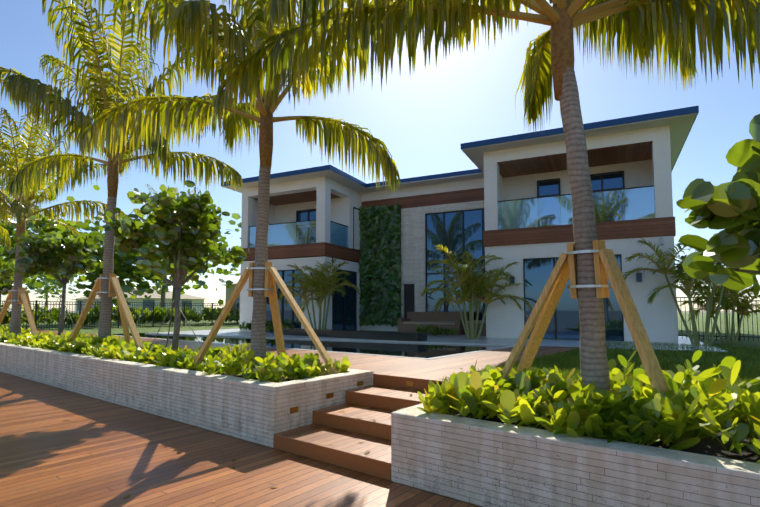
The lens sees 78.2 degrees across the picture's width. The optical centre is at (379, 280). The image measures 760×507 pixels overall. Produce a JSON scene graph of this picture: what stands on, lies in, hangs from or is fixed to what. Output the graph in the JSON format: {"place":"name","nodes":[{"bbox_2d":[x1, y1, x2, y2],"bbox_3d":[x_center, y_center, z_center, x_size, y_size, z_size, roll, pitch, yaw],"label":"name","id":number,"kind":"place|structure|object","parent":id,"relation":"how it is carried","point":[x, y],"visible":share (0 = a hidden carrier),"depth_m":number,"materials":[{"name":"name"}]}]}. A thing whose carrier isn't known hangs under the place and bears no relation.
{"place":"outdoors","nodes":[
{"label":"outdoors","id":0,"kind":"place"},
{"bbox_2d":[0,235,37,294],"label":"tree","id":1,"kind":"object","parent":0,"point":[7,269],"depth_m":15.68,"materials":[{"name":"green plant"}]},
{"bbox_2d":[12,215,103,338],"bbox_3d":[-8.131,-0.001,11.736,2.105,3.413,2.120,-3,-5,38],"label":"tree","id":2,"kind":"object","parent":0,"point":[46,239],"depth_m":11.71,"materials":[{"name":"green plant"}]},
{"bbox_2d":[133,184,197,322],"bbox_3d":[-15.407,-2.046,35.009,5.042,10.292,5.042,-3,-5,38],"label":"tree","id":3,"kind":"object","parent":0,"point":[163,293],"depth_m":34.58,"materials":[{"name":"green plant"}]},
{"bbox_2d":[97,180,249,355],"bbox_3d":[-3.453,-0.130,8.554,1.945,3.270,2.692,-3,-5,38],"label":"tree","id":4,"kind":"object","parent":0,"point":[161,205],"depth_m":8.15,"materials":[{"name":"green plant"}]},
{"bbox_2d":[111,334,505,357],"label":"pool water","id":5,"kind":"structure","parent":0,"point":[424,350],"depth_m":11.88,"materials":[{"name":"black liquid"}]},
{"bbox_2d":[0,313,759,384],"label":"lawn","id":6,"kind":"structure","parent":0,"point":[149,328],"depth_m":23.24,"materials":[{"name":"green plant"}]},
{"bbox_2d":[4,252,91,306],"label":"tree","id":7,"kind":"object","parent":6,"relation":"on","point":[46,282],"visible":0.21,"depth_m":66.84,"materials":[{"name":"green plant"}]},
{"bbox_2d":[0,174,102,308],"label":"tree","id":8,"kind":"object","parent":6,"relation":"on","point":[11,253],"visible":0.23,"depth_m":29.58,"materials":[{"name":"green plant"}]},
{"bbox_2d":[55,196,173,322],"bbox_3d":[-18.266,-1.261,32.189,8.915,8.376,8.720,1,-4,-17],"label":"tree","id":9,"kind":"object","parent":6,"relation":"on","point":[124,267],"visible":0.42,"depth_m":31.32,"materials":[{"name":"green plant"}]},
{"bbox_2d":[0,300,237,329],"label":"fence","id":10,"kind":"object","parent":6,"relation":"on","point":[165,305],"visible":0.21,"depth_m":24.52,"materials":[{"name":"black"}]},
{"bbox_2d":[0,301,239,325],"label":"hedge","id":11,"kind":"object","parent":6,"relation":"on","point":[145,315],"visible":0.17,"depth_m":25.54,"materials":[{"name":"green plant"}]},
{"bbox_2d":[70,287,206,316],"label":"neighbour house","id":12,"kind":"structure","parent":6,"relation":"on","point":[155,297],"depth_m":60.45,"materials":[{"name":"paint"}]},
{"bbox_2d":[125,189,240,307],"bbox_3d":[-17.333,-2.508,39.766,12.021,11.812,9.991,-1,-4,11],"label":"tree","id":13,"kind":"object","parent":6,"relation":"on","point":[236,216],"visible":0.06,"depth_m":39.62,"materials":[{"name":"green plant"}]},
{"bbox_2d":[218,220,240,287],"bbox_3d":[-7.673,-1.485,36.991,10.598,9.424,9.729,-3,-5,38],"label":"tree","id":14,"kind":"object","parent":6,"relation":"on","point":[230,282],"depth_m":35.60,"materials":[{"name":"green plant"}]},
{"bbox_2d":[222,282,239,310],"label":"neighbour house","id":15,"kind":"structure","parent":6,"relation":"on","point":[229,291],"depth_m":49.65,"materials":[{"name":"paint"}]},
{"bbox_2d":[239,125,677,342],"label":"house walls","id":16,"kind":"structure","parent":6,"relation":"on","point":[658,316],"depth_m":15.12,"materials":[{"name":"white paint"}]},
{"bbox_2d":[358,204,402,326],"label":"green wall","id":17,"kind":"structure","parent":16,"relation":"attached to","point":[379,270],"depth_m":19.90,"materials":[{"name":"green plant"}]},
{"bbox_2d":[248,171,653,340],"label":"window frames","id":18,"kind":"structure","parent":16,"relation":"in","point":[409,299],"depth_m":18.66,"materials":[{"name":"black metal"}]},
{"bbox_2d":[265,173,623,339],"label":"house windows","id":19,"kind":"structure","parent":18,"relation":"in","point":[538,272],"depth_m":18.44,"materials":[{"name":"glass"}]},
{"bbox_2d":[248,187,654,247],"bbox_3d":[1.515,-1.958,17.258,14.790,0.920,1.840,-2,-4,26],"label":"glass railing","id":20,"kind":"object","parent":16,"relation":"attached to","point":[505,226],"visible":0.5,"depth_m":14.53,"materials":[{"name":"clear glass"}]},
{"bbox_2d":[254,141,652,205],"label":"house wood ceilings","id":21,"kind":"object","parent":16,"relation":"attached to","point":[634,152],"visible":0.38,"depth_m":15.20,"materials":[{"name":"brown wood"}]},
{"bbox_2d":[242,188,675,262],"bbox_3d":[1.821,-2.312,17.827,15.640,2.740,3.290,-2,-4,26],"label":"wood fascia band","id":22,"kind":"object","parent":16,"relation":"attached to","point":[648,227],"visible":0.69,"depth_m":15.03,"materials":[{"name":"brown wood"}]},
{"bbox_2d":[222,113,696,192],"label":"roof soffit","id":23,"kind":"structure","parent":16,"relation":"attached to","point":[680,126],"depth_m":14.98,"materials":[{"name":"paint"}]},
{"bbox_2d":[221,105,698,187],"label":"roof fascia","id":24,"kind":"structure","parent":16,"relation":"attached to","point":[637,118],"depth_m":14.62,"materials":[{"name":"blue metal"}]},
{"bbox_2d":[509,273,641,283],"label":"wall sconces","id":25,"kind":"object","parent":16,"relation":"attached to","point":[638,277],"depth_m":13.14,"materials":[{"name":"black metal"}]},
{"bbox_2d":[659,237,663,245],"bbox_3d":[7.772,-1.088,12.906,0.120,0.242,0.245,-2,-4,26],"label":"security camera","id":26,"kind":"object","parent":16,"relation":"attached to","point":[661,241],"visible":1,"depth_m":12.85,"materials":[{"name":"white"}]},
{"bbox_2d":[676,296,759,340],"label":"fence","id":27,"kind":"object","parent":6,"relation":"on","point":[738,320],"visible":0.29,"depth_m":14.05,"materials":[{"name":"black"}]},
{"bbox_2d":[677,281,759,343],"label":"palm plant","id":28,"kind":"object","parent":6,"relation":"on","point":[743,306],"visible":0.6,"depth_m":12.78,"materials":[{"name":"green plant"}]},
{"bbox_2d":[0,0,759,310],"label":"sky","id":29,"kind":"structure","parent":0,"point":[423,117],"materials":[{"name":"blue"}]},
{"bbox_2d":[3,311,758,506],"bbox_3d":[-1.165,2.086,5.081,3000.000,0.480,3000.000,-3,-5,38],"label":"ground","id":30,"kind":"structure","parent":0,"point":[345,468],"depth_m":5.93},
{"bbox_2d":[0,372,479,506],"bbox_3d":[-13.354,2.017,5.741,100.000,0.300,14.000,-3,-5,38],"label":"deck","id":31,"kind":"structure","parent":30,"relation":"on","point":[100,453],"depth_m":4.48,"materials":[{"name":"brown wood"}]},
{"bbox_2d":[5,354,462,502],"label":"fallen leaves","id":32,"kind":"object","parent":31,"relation":"on","point":[233,460],"visible":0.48,"depth_m":5.00,"materials":[{"name":"brown plant"}]},
{"bbox_2d":[24,329,579,391],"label":"deck","id":33,"kind":"structure","parent":30,"relation":"on","point":[395,372],"depth_m":7.92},
{"bbox_2d":[115,335,525,359],"bbox_3d":[-3.430,1.940,14.681,14.630,0.276,4.659,-3,-5,38],"label":"pool coping","id":34,"kind":"object","parent":33,"relation":"on","point":[362,353],"visible":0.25,"depth_m":9.97,"materials":[{"name":"stone"}]},
{"bbox_2d":[273,385,428,480],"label":"steps","id":35,"kind":"structure","parent":30,"relation":"on","point":[345,448],"depth_m":5.04,"materials":[{"name":"brown wood"}]},
{"bbox_2d":[282,328,426,341],"bbox_3d":[-2.354,2.092,16.169,14.480,0.860,8.040,-3,-5,38],"label":"pool basin","id":36,"kind":"object","parent":30,"relation":"on","point":[388,335],"visible":0.14,"depth_m":14.42,"materials":[{"name":"black tile"}]},
{"bbox_2d":[0,342,759,506],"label":"planter walls","id":37,"kind":"structure","parent":30,"relation":"on","point":[483,463],"depth_m":3.79,"materials":[{"name":"brick"}]},
{"bbox_2d":[290,381,413,412],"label":"step lights","id":38,"kind":"object","parent":37,"relation":"in","point":[331,395],"visible":1,"depth_m":5.84,"materials":[{"name":"gold metal"}]},
{"bbox_2d":[84,354,759,462],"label":"planter soil","id":39,"kind":"structure","parent":30,"relation":"on","point":[709,446],"depth_m":3.45,"materials":[{"name":"brown soil"}]},
{"bbox_2d":[0,323,37,334],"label":"hedge","id":40,"kind":"object","parent":39,"relation":"on","point":[4,329],"visible":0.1,"depth_m":14.76,"materials":[{"name":"green plant"}]},
{"bbox_2d":[0,144,60,250],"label":"tree","id":41,"kind":"object","parent":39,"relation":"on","point":[3,233],"visible":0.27,"depth_m":18.92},
{"bbox_2d":[0,105,125,333],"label":"palm","id":42,"kind":"object","parent":39,"relation":"on","point":[18,208],"depth_m":13.84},
{"bbox_2d":[0,287,37,335],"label":"tree support stakes","id":43,"kind":"object","parent":42,"relation":"attached to","point":[23,298],"visible":0.88,"depth_m":13.73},
{"bbox_2d":[0,0,242,339],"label":"palm","id":44,"kind":"object","parent":39,"relation":"on","point":[33,95],"depth_m":9.97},
{"bbox_2d":[68,274,142,347],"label":"tree support stakes","id":45,"kind":"object","parent":44,"relation":"attached to","point":[114,288],"visible":0.85,"depth_m":10.03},
{"bbox_2d":[0,330,349,382],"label":"hedge","id":46,"kind":"object","parent":39,"relation":"on","point":[236,361],"visible":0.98,"depth_m":7.37,"materials":[{"name":"green plant"}]},
{"bbox_2d":[76,0,438,377],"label":"palm","id":47,"kind":"object","parent":39,"relation":"on","point":[195,27],"depth_m":6.74,"materials":[{"name":"green plant"}]},
{"bbox_2d":[193,262,339,373],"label":"tree support stakes","id":48,"kind":"object","parent":47,"relation":"attached to","point":[272,275],"visible":0.79,"depth_m":6.82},
{"bbox_2d":[213,0,759,390],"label":"palm","id":49,"kind":"object","parent":39,"relation":"on","point":[643,27],"depth_m":4.61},
{"bbox_2d":[502,240,691,446],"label":"tree support braces","id":50,"kind":"object","parent":49,"relation":"attached to","point":[606,266],"visible":0.73,"depth_m":4.06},
{"bbox_2d":[417,349,759,462],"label":"hedge","id":51,"kind":"object","parent":39,"relation":"on","point":[634,408],"visible":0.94,"depth_m":3.44,"materials":[{"name":"green plant"}]},
{"bbox_2d":[145,328,727,351],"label":"patio","id":52,"kind":"structure","parent":0,"point":[454,339],"depth_m":13.62,"materials":[{"name":"stone"}]},
{"bbox_2d":[237,321,294,331],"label":"house shrubs","id":53,"kind":"object","parent":52,"relation":"on","point":[267,328],"depth_m":18.72,"materials":[{"name":"green plant"}]},
{"bbox_2d":[276,257,360,328],"bbox_3d":[-2.238,0.549,17.123,3.416,2.845,3.360,-3,-5,38],"label":"palm plant","id":54,"kind":"object","parent":52,"relation":"on","point":[321,291],"visible":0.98,"depth_m":16.65,"materials":[{"name":"green plant"}]},
{"bbox_2d":[398,312,485,335],"bbox_3d":[2.560,1.551,17.160,3.700,0.815,1.100,-2,-4,26],"label":"patio sofa","id":55,"kind":"object","parent":52,"relation":"on","point":[443,320],"visible":0.67,"depth_m":17.30,"materials":[{"name":"fabric"}]},
{"bbox_2d":[419,244,531,338],"bbox_3d":[2.842,0.402,14.405,3.335,2.796,3.562,3,-4,-36],"label":"palm plant","id":56,"kind":"object","parent":52,"relation":"on","point":[477,287],"visible":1,"depth_m":14.11,"materials":[{"name":"green plant"}]},
{"bbox_2d":[622,237,741,344],"bbox_3d":[8.113,0.217,12.121,3.562,2.920,2.932,-1,-4,8],"label":"palm plant","id":57,"kind":"object","parent":52,"relation":"on","point":[685,279],"visible":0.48,"depth_m":12.07,"materials":[{"name":"green plant"}]},
{"bbox_2d":[416,324,457,335],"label":"house shrubs","id":58,"kind":"object","parent":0,"point":[434,330],"depth_m":15.68,"materials":[{"name":"green plant"}]},
{"bbox_2d":[401,200,483,317],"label":"stone wall cladding","id":59,"kind":"structure","parent":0,"point":[413,252],"depth_m":19.41,"materials":[{"name":"grey stone"}]},
{"bbox_2d":[439,353,759,398],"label":"lawn","id":60,"kind":"structure","parent":0,"point":[563,361],"depth_m":7.18,"materials":[{"name":"green plant"}]},
{"bbox_2d":[552,340,759,366],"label":"lawn","id":61,"kind":"structure","parent":0,"point":[737,350],"depth_m":9.54,"materials":[{"name":"green plant"}]},
{"bbox_2d":[676,114,759,295],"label":"tree foliage","id":62,"kind":"object","parent":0,"point":[732,208],"depth_m":3.13,"materials":[{"name":"green plant"}]}
]}

